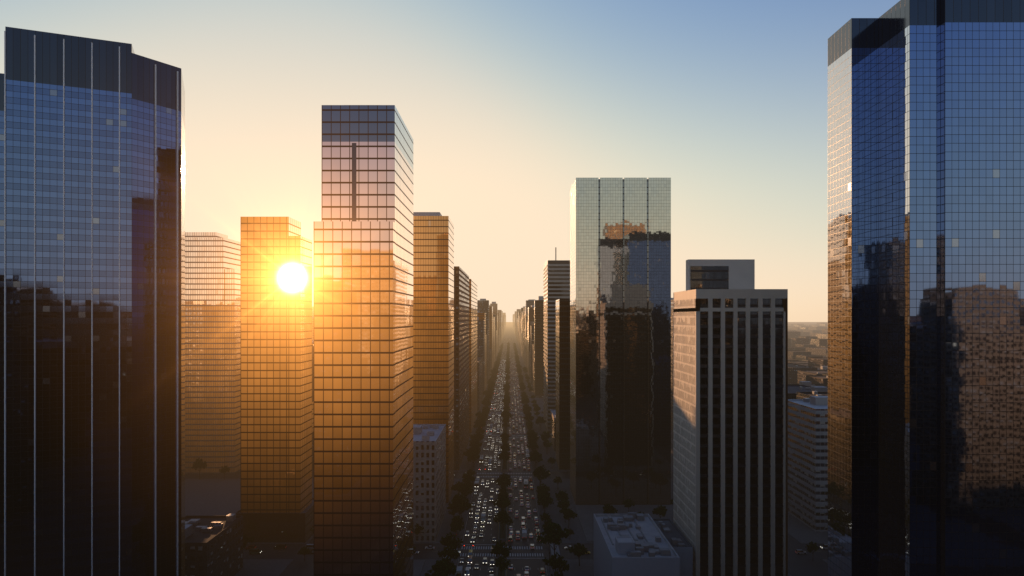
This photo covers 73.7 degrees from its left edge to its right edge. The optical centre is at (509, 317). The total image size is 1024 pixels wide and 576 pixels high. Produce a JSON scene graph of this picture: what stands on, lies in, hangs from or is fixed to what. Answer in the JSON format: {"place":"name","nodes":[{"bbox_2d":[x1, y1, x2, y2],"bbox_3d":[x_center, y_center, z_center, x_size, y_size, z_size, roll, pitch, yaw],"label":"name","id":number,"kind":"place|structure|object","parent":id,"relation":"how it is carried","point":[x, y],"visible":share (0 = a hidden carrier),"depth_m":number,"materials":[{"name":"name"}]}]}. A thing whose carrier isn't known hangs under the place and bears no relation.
{"place":"outdoors","nodes":[
{"label":"outdoors","id":0,"kind":"place"},
{"bbox_2d":[0,0,899,321],"label":"sky","id":1,"kind":"structure","parent":0,"point":[503,104],"materials":[{"name":"blue"}]},
{"bbox_2d":[454,327,547,575],"bbox_3d":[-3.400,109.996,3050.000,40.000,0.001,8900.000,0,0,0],"label":"avenue road","id":2,"kind":"structure","parent":0,"point":[534,563],"depth_m":394.87,"materials":[{"name":"grey asphalt"}]},
{"bbox_2d":[456,566,462,575],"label":"bus","id":3,"kind":"object","parent":2,"relation":"on","point":[459,570],"visible":1,"depth_m":287.98,"materials":[{"name":"paint"}]},
{"bbox_2d":[465,567,469,575],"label":"van","id":4,"kind":"object","parent":2,"relation":"on","point":[467,571],"visible":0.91,"depth_m":290.81,"materials":[{"name":"paint"}]},
{"bbox_2d":[468,556,472,563],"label":"van","id":5,"kind":"object","parent":2,"relation":"on","point":[470,559],"visible":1,"depth_m":305.04,"materials":[{"name":"paint"}]},
{"bbox_2d":[475,479,479,486],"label":"bus","id":6,"kind":"object","parent":2,"relation":"on","point":[477,481],"visible":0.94,"depth_m":441.82,"materials":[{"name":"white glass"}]},
{"bbox_2d":[481,513,485,522],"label":"bus","id":7,"kind":"object","parent":2,"relation":"on","point":[483,517],"visible":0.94,"depth_m":366.80,"materials":[{"name":"paint"}]},
{"bbox_2d":[490,559,494,565],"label":"car","id":8,"kind":"object","parent":2,"relation":"on","point":[492,561],"visible":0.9,"depth_m":303.03,"materials":[{"name":"paint"}]},
{"bbox_2d":[497,338,508,575],"bbox_3d":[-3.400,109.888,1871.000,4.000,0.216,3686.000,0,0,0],"label":"median islands","id":9,"kind":"object","parent":2,"relation":"on","point":[503,537],"visible":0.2,"depth_m":354.90,"materials":[{"name":"concrete"}]},
{"bbox_2d":[491,540,511,570],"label":"tree","id":10,"kind":"object","parent":9,"relation":"on","point":[498,549],"visible":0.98,"depth_m":293.72,"materials":[{"name":"green plant"}]},
{"bbox_2d":[492,495,510,509],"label":"tree","id":11,"kind":"object","parent":9,"relation":"on","point":[501,502],"visible":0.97,"depth_m":370.11,"materials":[{"name":"green plant"}]},
{"bbox_2d":[494,509,509,529],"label":"tree","id":12,"kind":"object","parent":9,"relation":"on","point":[500,512],"visible":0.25,"depth_m":352.11,"materials":[{"name":"green plant"}]},
{"bbox_2d":[494,556,510,575],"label":"tree","id":13,"kind":"object","parent":9,"relation":"on","point":[501,563],"visible":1,"depth_m":283.32,"materials":[{"name":"green plant"}]},
{"bbox_2d":[493,512,512,536],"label":"tree","id":14,"kind":"object","parent":9,"relation":"on","point":[503,518],"visible":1,"depth_m":340.23,"materials":[{"name":"green plant"}]},
{"bbox_2d":[495,476,510,486],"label":"tree","id":15,"kind":"object","parent":9,"relation":"on","point":[502,481],"visible":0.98,"depth_m":416.78,"materials":[{"name":"green plant"}]},
{"bbox_2d":[498,490,507,496],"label":"tree","id":16,"kind":"object","parent":9,"relation":"on","point":[503,493],"visible":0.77,"depth_m":401.19,"materials":[{"name":"green plant"}]},
{"bbox_2d":[498,486,507,493],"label":"tree","id":17,"kind":"object","parent":9,"relation":"on","point":[502,489],"visible":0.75,"depth_m":409.72,"materials":[{"name":"green plant"}]},
{"bbox_2d":[499,451,509,467],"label":"tree","id":18,"kind":"object","parent":9,"relation":"on","point":[504,457],"visible":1,"depth_m":494.95,"materials":[{"name":"green plant"}]},
{"bbox_2d":[501,435,508,442],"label":"tree","id":19,"kind":"object","parent":9,"relation":"on","point":[504,439],"visible":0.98,"depth_m":569.82,"materials":[{"name":"green plant"}]},
{"bbox_2d":[500,444,510,450],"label":"tree","id":20,"kind":"object","parent":9,"relation":"on","point":[505,447],"visible":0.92,"depth_m":527.17,"materials":[{"name":"green plant"}]},
{"bbox_2d":[501,410,512,418],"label":"tree","id":21,"kind":"object","parent":9,"relation":"on","point":[505,414],"visible":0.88,"depth_m":683.64,"materials":[{"name":"green plant"}]},
{"bbox_2d":[447,340,559,575],"bbox_3d":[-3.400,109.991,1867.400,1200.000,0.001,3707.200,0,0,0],"label":"road markings","id":22,"kind":"object","parent":2,"relation":"on","point":[507,497],"visible":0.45,"depth_m":353.91,"materials":[{"name":"paint"}]},
{"bbox_2d":[501,338,514,359],"bbox_3d":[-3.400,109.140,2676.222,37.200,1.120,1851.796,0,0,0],"label":"traffic","id":23,"kind":"object","parent":2,"relation":"on","point":[511,350],"visible":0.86,"depth_m":2304.41,"materials":[{"name":"paint"}]},
{"bbox_2d":[508,535,512,541],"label":"car","id":24,"kind":"object","parent":2,"relation":"on","point":[510,538],"visible":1,"depth_m":334.08,"materials":[{"name":"paint"}]},
{"bbox_2d":[522,530,526,538],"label":"truck","id":25,"kind":"object","parent":2,"relation":"on","point":[524,534],"visible":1,"depth_m":338.18,"materials":[{"name":"paint"}]},
{"bbox_2d":[524,479,527,487],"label":"bus","id":26,"kind":"object","parent":2,"relation":"on","point":[525,483],"visible":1,"depth_m":439.17,"materials":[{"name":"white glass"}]},
{"bbox_2d":[185,322,827,575],"bbox_3d":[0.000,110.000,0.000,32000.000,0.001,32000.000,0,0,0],"label":"ground","id":27,"kind":"structure","parent":0,"point":[798,565],"depth_m":317.97,"materials":[{"name":"concrete"}]},
{"bbox_2d":[0,26,184,575],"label":"tower","id":28,"kind":"structure","parent":27,"relation":"on","point":[92,306],"depth_m":208.21,"materials":[{"name":"blue glass"}]},
{"bbox_2d":[185,232,240,473],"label":"tower","id":29,"kind":"structure","parent":27,"relation":"on","point":[213,350],"depth_m":480.00,"materials":[{"name":"orange glass"}]},
{"bbox_2d":[249,548,261,553],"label":"van","id":30,"kind":"object","parent":27,"relation":"on","point":[254,551],"visible":1,"depth_m":316.94,"materials":[{"name":"paint"}]},
{"bbox_2d":[235,217,313,542],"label":"tower","id":31,"kind":"structure","parent":27,"relation":"on","point":[277,499],"depth_m":335.00,"materials":[{"name":"orange glass"}]},
{"bbox_2d":[298,546,309,560],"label":"tree","id":32,"kind":"object","parent":27,"relation":"on","point":[304,551],"visible":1,"depth_m":306.66,"materials":[{"name":"green plant"}]},
{"bbox_2d":[305,544,313,549],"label":"van","id":33,"kind":"object","parent":27,"relation":"on","point":[310,546],"visible":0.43,"depth_m":323.30,"materials":[{"name":"paint"}]},
{"bbox_2d":[185,266,476,575],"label":"row towers","id":34,"kind":"structure","parent":27,"relation":"on","point":[213,545],"depth_m":490.00,"materials":[{"name":"glass"}]},
{"bbox_2d":[314,105,412,575],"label":"tower","id":35,"kind":"structure","parent":27,"relation":"on","point":[363,377],"depth_m":210.33,"materials":[{"name":"orange glass"}]},
{"bbox_2d":[413,424,445,541],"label":"block","id":36,"kind":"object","parent":27,"relation":"on","point":[429,475],"visible":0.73,"depth_m":333.91,"materials":[{"name":"concrete"}]},
{"bbox_2d":[425,545,434,549],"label":"sedan","id":37,"kind":"object","parent":27,"relation":"on","point":[430,547],"visible":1,"depth_m":323.42,"materials":[{"name":"paint"}]},
{"bbox_2d":[413,212,453,502],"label":"tower","id":38,"kind":"structure","parent":27,"relation":"on","point":[433,317],"depth_m":404.21,"materials":[{"name":"orange glass"}]},
{"bbox_2d":[185,346,827,575],"bbox_3d":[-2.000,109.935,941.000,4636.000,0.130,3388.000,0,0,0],"label":"block pavements","id":39,"kind":"structure","parent":27,"relation":"on","point":[212,497],"depth_m":390.31,"materials":[{"name":"grey concrete"}]},
{"bbox_2d":[191,458,206,478],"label":"tree","id":40,"kind":"object","parent":39,"relation":"on","point":[199,464],"visible":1,"depth_m":461.98,"materials":[{"name":"green plant"}]},
{"bbox_2d":[219,466,229,478],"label":"tree","id":41,"kind":"object","parent":39,"relation":"on","point":[225,469],"visible":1,"depth_m":462.24,"materials":[{"name":"green plant"}]},
{"bbox_2d":[413,523,423,534],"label":"tree","id":42,"kind":"object","parent":39,"relation":"on","point":[417,531],"visible":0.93,"depth_m":332.78,"materials":[{"name":"green plant"}]},
{"bbox_2d":[425,559,456,575],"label":"tree","id":43,"kind":"object","parent":39,"relation":"on","point":[438,567],"visible":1,"depth_m":261.97,"materials":[{"name":"green plant"}]},
{"bbox_2d":[442,557,453,569],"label":"tree","id":44,"kind":"object","parent":39,"relation":"on","point":[447,559],"visible":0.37,"depth_m":284.21,"materials":[{"name":"green plant"}]},
{"bbox_2d":[438,544,459,573],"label":"tree","id":45,"kind":"object","parent":39,"relation":"on","point":[449,552],"visible":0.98,"depth_m":291.56,"materials":[{"name":"green plant"}]},
{"bbox_2d":[439,532,462,561],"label":"tree","id":46,"kind":"object","parent":39,"relation":"on","point":[449,541],"visible":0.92,"depth_m":303.76,"materials":[{"name":"green plant"}]},
{"bbox_2d":[448,509,456,517],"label":"tree","id":47,"kind":"object","parent":39,"relation":"on","point":[451,512],"visible":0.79,"depth_m":368.95,"materials":[{"name":"green plant"}]},
{"bbox_2d":[450,521,463,538],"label":"tree","id":48,"kind":"object","parent":39,"relation":"on","point":[455,526],"visible":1,"depth_m":336.30,"materials":[{"name":"green plant"}]},
{"bbox_2d":[451,481,463,492],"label":"tree","id":49,"kind":"object","parent":39,"relation":"on","point":[456,486],"visible":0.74,"depth_m":409.07,"materials":[{"name":"green plant"}]},
{"bbox_2d":[452,515,463,534],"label":"tree","id":50,"kind":"object","parent":39,"relation":"on","point":[457,519],"visible":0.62,"depth_m":344.32,"materials":[{"name":"green plant"}]},
{"bbox_2d":[447,493,471,517],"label":"tree","id":51,"kind":"object","parent":39,"relation":"on","point":[459,502],"visible":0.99,"depth_m":358.04,"materials":[{"name":"green plant"}]},
{"bbox_2d":[455,506,465,517],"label":"tree","id":52,"kind":"object","parent":39,"relation":"on","point":[456,510],"visible":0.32,"depth_m":366.71,"materials":[{"name":"green plant"}]},
{"bbox_2d":[458,483,472,496],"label":"tree","id":53,"kind":"object","parent":39,"relation":"on","point":[464,491],"visible":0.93,"depth_m":397.82,"materials":[{"name":"green plant"}]},
{"bbox_2d":[463,479,473,487],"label":"tree","id":54,"kind":"object","parent":39,"relation":"on","point":[469,483],"visible":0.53,"depth_m":417.61,"materials":[{"name":"green plant"}]},
{"bbox_2d":[462,472,475,481],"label":"tree","id":55,"kind":"object","parent":39,"relation":"on","point":[465,476],"visible":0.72,"depth_m":429.53,"materials":[{"name":"green plant"}]},
{"bbox_2d":[467,452,478,462],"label":"tree","id":56,"kind":"object","parent":39,"relation":"on","point":[472,457],"visible":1,"depth_m":492.41,"materials":[{"name":"green plant"}]},
{"bbox_2d":[468,446,479,453],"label":"tree","id":57,"kind":"object","parent":39,"relation":"on","point":[471,449],"visible":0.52,"depth_m":513.54,"materials":[{"name":"green plant"}]},
{"bbox_2d":[468,449,479,466],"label":"tree","id":58,"kind":"object","parent":39,"relation":"on","point":[477,454],"visible":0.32,"depth_m":500.90,"materials":[{"name":"green plant"}]},
{"bbox_2d":[469,439,482,446],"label":"tree","id":59,"kind":"object","parent":39,"relation":"on","point":[477,442],"visible":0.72,"depth_m":533.34,"materials":[{"name":"green plant"}]},
{"bbox_2d":[474,432,483,448],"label":"tree","id":60,"kind":"object","parent":39,"relation":"on","point":[478,436],"visible":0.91,"depth_m":568.87,"materials":[{"name":"green plant"}]},
{"bbox_2d":[475,427,484,433],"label":"tree","id":61,"kind":"object","parent":39,"relation":"on","point":[480,430],"visible":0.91,"depth_m":605.29,"materials":[{"name":"green plant"}]},
{"bbox_2d":[477,418,485,423],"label":"tree","id":62,"kind":"object","parent":39,"relation":"on","point":[482,421],"visible":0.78,"depth_m":657.20,"materials":[{"name":"green plant"}]},
{"bbox_2d":[483,399,491,405],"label":"tree","id":63,"kind":"object","parent":39,"relation":"on","point":[486,402],"visible":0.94,"depth_m":803.71,"materials":[{"name":"green plant"}]},
{"bbox_2d":[521,398,529,403],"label":"tree","id":64,"kind":"object","parent":39,"relation":"on","point":[524,401],"visible":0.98,"depth_m":809.38,"materials":[{"name":"green plant"}]},
{"bbox_2d":[523,407,531,412],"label":"tree","id":65,"kind":"object","parent":39,"relation":"on","point":[528,409],"visible":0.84,"depth_m":733.88,"materials":[{"name":"green plant"}]},
{"bbox_2d":[524,412,533,421],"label":"tree","id":66,"kind":"object","parent":39,"relation":"on","point":[529,416],"visible":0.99,"depth_m":679.69,"materials":[{"name":"green plant"}]},
{"bbox_2d":[527,437,536,450],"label":"tree","id":67,"kind":"object","parent":39,"relation":"on","point":[532,439],"visible":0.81,"depth_m":561.65,"materials":[{"name":"green plant"}]},
{"bbox_2d":[527,441,538,450],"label":"tree","id":68,"kind":"object","parent":39,"relation":"on","point":[534,445],"visible":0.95,"depth_m":535.90,"materials":[{"name":"green plant"}]},
{"bbox_2d":[527,433,538,441],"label":"tree","id":69,"kind":"object","parent":39,"relation":"on","point":[530,436],"visible":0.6,"depth_m":569.78,"materials":[{"name":"green plant"}]},
{"bbox_2d":[528,452,542,462],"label":"tree","id":70,"kind":"object","parent":39,"relation":"on","point":[538,457],"visible":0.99,"depth_m":490.52,"materials":[{"name":"green plant"}]},
{"bbox_2d":[535,416,545,430],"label":"tree","id":71,"kind":"object","parent":39,"relation":"on","point":[540,420],"visible":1,"depth_m":658.73,"materials":[{"name":"green plant"}]},
{"bbox_2d":[533,465,549,484],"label":"tree","id":72,"kind":"object","parent":39,"relation":"on","point":[537,472],"visible":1,"depth_m":425.37,"materials":[{"name":"green plant"}]},
{"bbox_2d":[536,483,549,493],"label":"tree","id":73,"kind":"object","parent":39,"relation":"on","point":[540,487],"visible":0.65,"depth_m":404.49,"materials":[{"name":"green plant"}]},
{"bbox_2d":[537,489,549,508],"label":"tree","id":74,"kind":"object","parent":39,"relation":"on","point":[543,491],"visible":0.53,"depth_m":390.68,"materials":[{"name":"green plant"}]},
{"bbox_2d":[539,431,550,440],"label":"tree","id":75,"kind":"object","parent":39,"relation":"on","point":[545,435],"visible":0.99,"depth_m":577.48,"materials":[{"name":"green plant"}]},
{"bbox_2d":[537,493,553,511],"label":"tree","id":76,"kind":"object","parent":39,"relation":"on","point":[544,502],"visible":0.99,"depth_m":374.29,"materials":[{"name":"green plant"}]},
{"bbox_2d":[540,512,550,520],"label":"tree","id":77,"kind":"object","parent":39,"relation":"on","point":[545,516],"visible":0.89,"depth_m":356.50,"materials":[{"name":"green plant"}]},
{"bbox_2d":[542,519,551,528],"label":"tree","id":78,"kind":"object","parent":39,"relation":"on","point":[546,524],"visible":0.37,"depth_m":336.85,"materials":[{"name":"green plant"}]},
{"bbox_2d":[543,440,552,447],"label":"tree","id":79,"kind":"object","parent":39,"relation":"on","point":[548,444],"visible":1,"depth_m":547.12,"materials":[{"name":"green plant"}]},
{"bbox_2d":[548,457,555,463],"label":"tree","id":80,"kind":"object","parent":39,"relation":"on","point":[552,460],"visible":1,"depth_m":493.31,"materials":[{"name":"green plant"}]},
{"bbox_2d":[537,522,569,559],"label":"tree","id":81,"kind":"object","parent":39,"relation":"on","point":[553,536],"visible":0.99,"depth_m":299.58,"materials":[{"name":"green plant"}]},
{"bbox_2d":[542,552,569,571],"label":"tree","id":82,"kind":"object","parent":39,"relation":"on","point":[555,563],"visible":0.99,"depth_m":277.14,"materials":[{"name":"green plant"}]},
{"bbox_2d":[551,571,562,575],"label":"tree","id":83,"kind":"object","parent":39,"relation":"on","point":[557,573],"visible":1,"depth_m":269.62,"materials":[{"name":"green plant"}]},
{"bbox_2d":[553,476,561,483],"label":"tree","id":84,"kind":"object","parent":39,"relation":"on","point":[557,480],"visible":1,"depth_m":435.89,"materials":[{"name":"green plant"}]},
{"bbox_2d":[555,490,568,500],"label":"tree","id":85,"kind":"object","parent":39,"relation":"on","point":[560,495],"visible":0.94,"depth_m":390.45,"materials":[{"name":"green plant"}]},
{"bbox_2d":[557,498,569,507],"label":"tree","id":86,"kind":"object","parent":39,"relation":"on","point":[562,502],"visible":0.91,"depth_m":374.60,"materials":[{"name":"green plant"}]},
{"bbox_2d":[562,508,576,527],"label":"tree","id":87,"kind":"object","parent":39,"relation":"on","point":[568,513],"visible":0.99,"depth_m":354.89,"materials":[{"name":"green plant"}]},
{"bbox_2d":[568,543,587,565],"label":"tree","id":88,"kind":"object","parent":39,"relation":"on","point":[578,549],"visible":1,"depth_m":300.82,"materials":[{"name":"green plant"}]},
{"bbox_2d":[543,247,569,450],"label":"tower","id":89,"kind":"structure","parent":27,"relation":"on","point":[556,277],"depth_m":645.30,"materials":[{"name":"grey glass"}]},
{"bbox_2d":[312,296,827,469],"bbox_3d":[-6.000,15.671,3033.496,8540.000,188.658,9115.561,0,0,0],"label":"city building","id":90,"kind":"structure","parent":27,"relation":"on","point":[808,361],"depth_m":958.25,"materials":[{"name":"stone"}]},
{"bbox_2d":[570,178,670,504],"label":"tower","id":91,"kind":"structure","parent":27,"relation":"on","point":[620,341],"depth_m":400.00,"materials":[{"name":"black glass"}]},
{"bbox_2d":[594,512,692,575],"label":"building","id":92,"kind":"structure","parent":27,"relation":"on","point":[634,544],"depth_m":260.60,"materials":[{"name":"concrete"}]},
{"bbox_2d":[673,259,787,575],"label":"tower","id":93,"kind":"structure","parent":27,"relation":"on","point":[730,419],"depth_m":260.70,"materials":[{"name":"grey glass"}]},
{"bbox_2d":[795,549,806,553],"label":"car","id":94,"kind":"object","parent":27,"relation":"on","point":[799,551],"visible":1,"depth_m":316.95,"materials":[{"name":"paint"}]},
{"bbox_2d":[788,396,827,531],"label":"midrise","id":95,"kind":"structure","parent":27,"relation":"on","point":[808,462],"depth_m":359.46,"materials":[{"name":"concrete"}]},
{"bbox_2d":[805,541,818,560],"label":"tree","id":96,"kind":"object","parent":27,"relation":"on","point":[811,546],"visible":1,"depth_m":307.09,"materials":[{"name":"green plant"}]},
{"bbox_2d":[820,544,827,549],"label":"van","id":97,"kind":"object","parent":27,"relation":"on","point":[824,546],"visible":0.53,"depth_m":323.37,"materials":[{"name":"paint"}]},
{"bbox_2d":[828,0,1023,575],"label":"tower","id":98,"kind":"structure","parent":27,"relation":"on","point":[925,287],"depth_m":151.50,"materials":[{"name":"blue glass"}]},
{"bbox_2d":[413,505,672,575],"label":"plaza pavement","id":99,"kind":"structure","parent":0,"point":[585,513],"depth_m":381.24,"materials":[{"name":"grey concrete"}]},
{"bbox_2d":[603,503,617,513],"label":"tree","id":100,"kind":"object","parent":99,"relation":"on","point":[607,509],"visible":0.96,"depth_m":359.97,"materials":[{"name":"green plant"}]},
{"bbox_2d":[622,498,634,511],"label":"tree","id":101,"kind":"object","parent":99,"relation":"on","point":[628,503],"visible":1,"depth_m":377.04,"materials":[{"name":"green plant"}]},
{"bbox_2d":[652,505,666,517],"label":"tree","id":102,"kind":"object","parent":99,"relation":"on","point":[660,510],"visible":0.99,"depth_m":359.94,"materials":[{"name":"green plant"}]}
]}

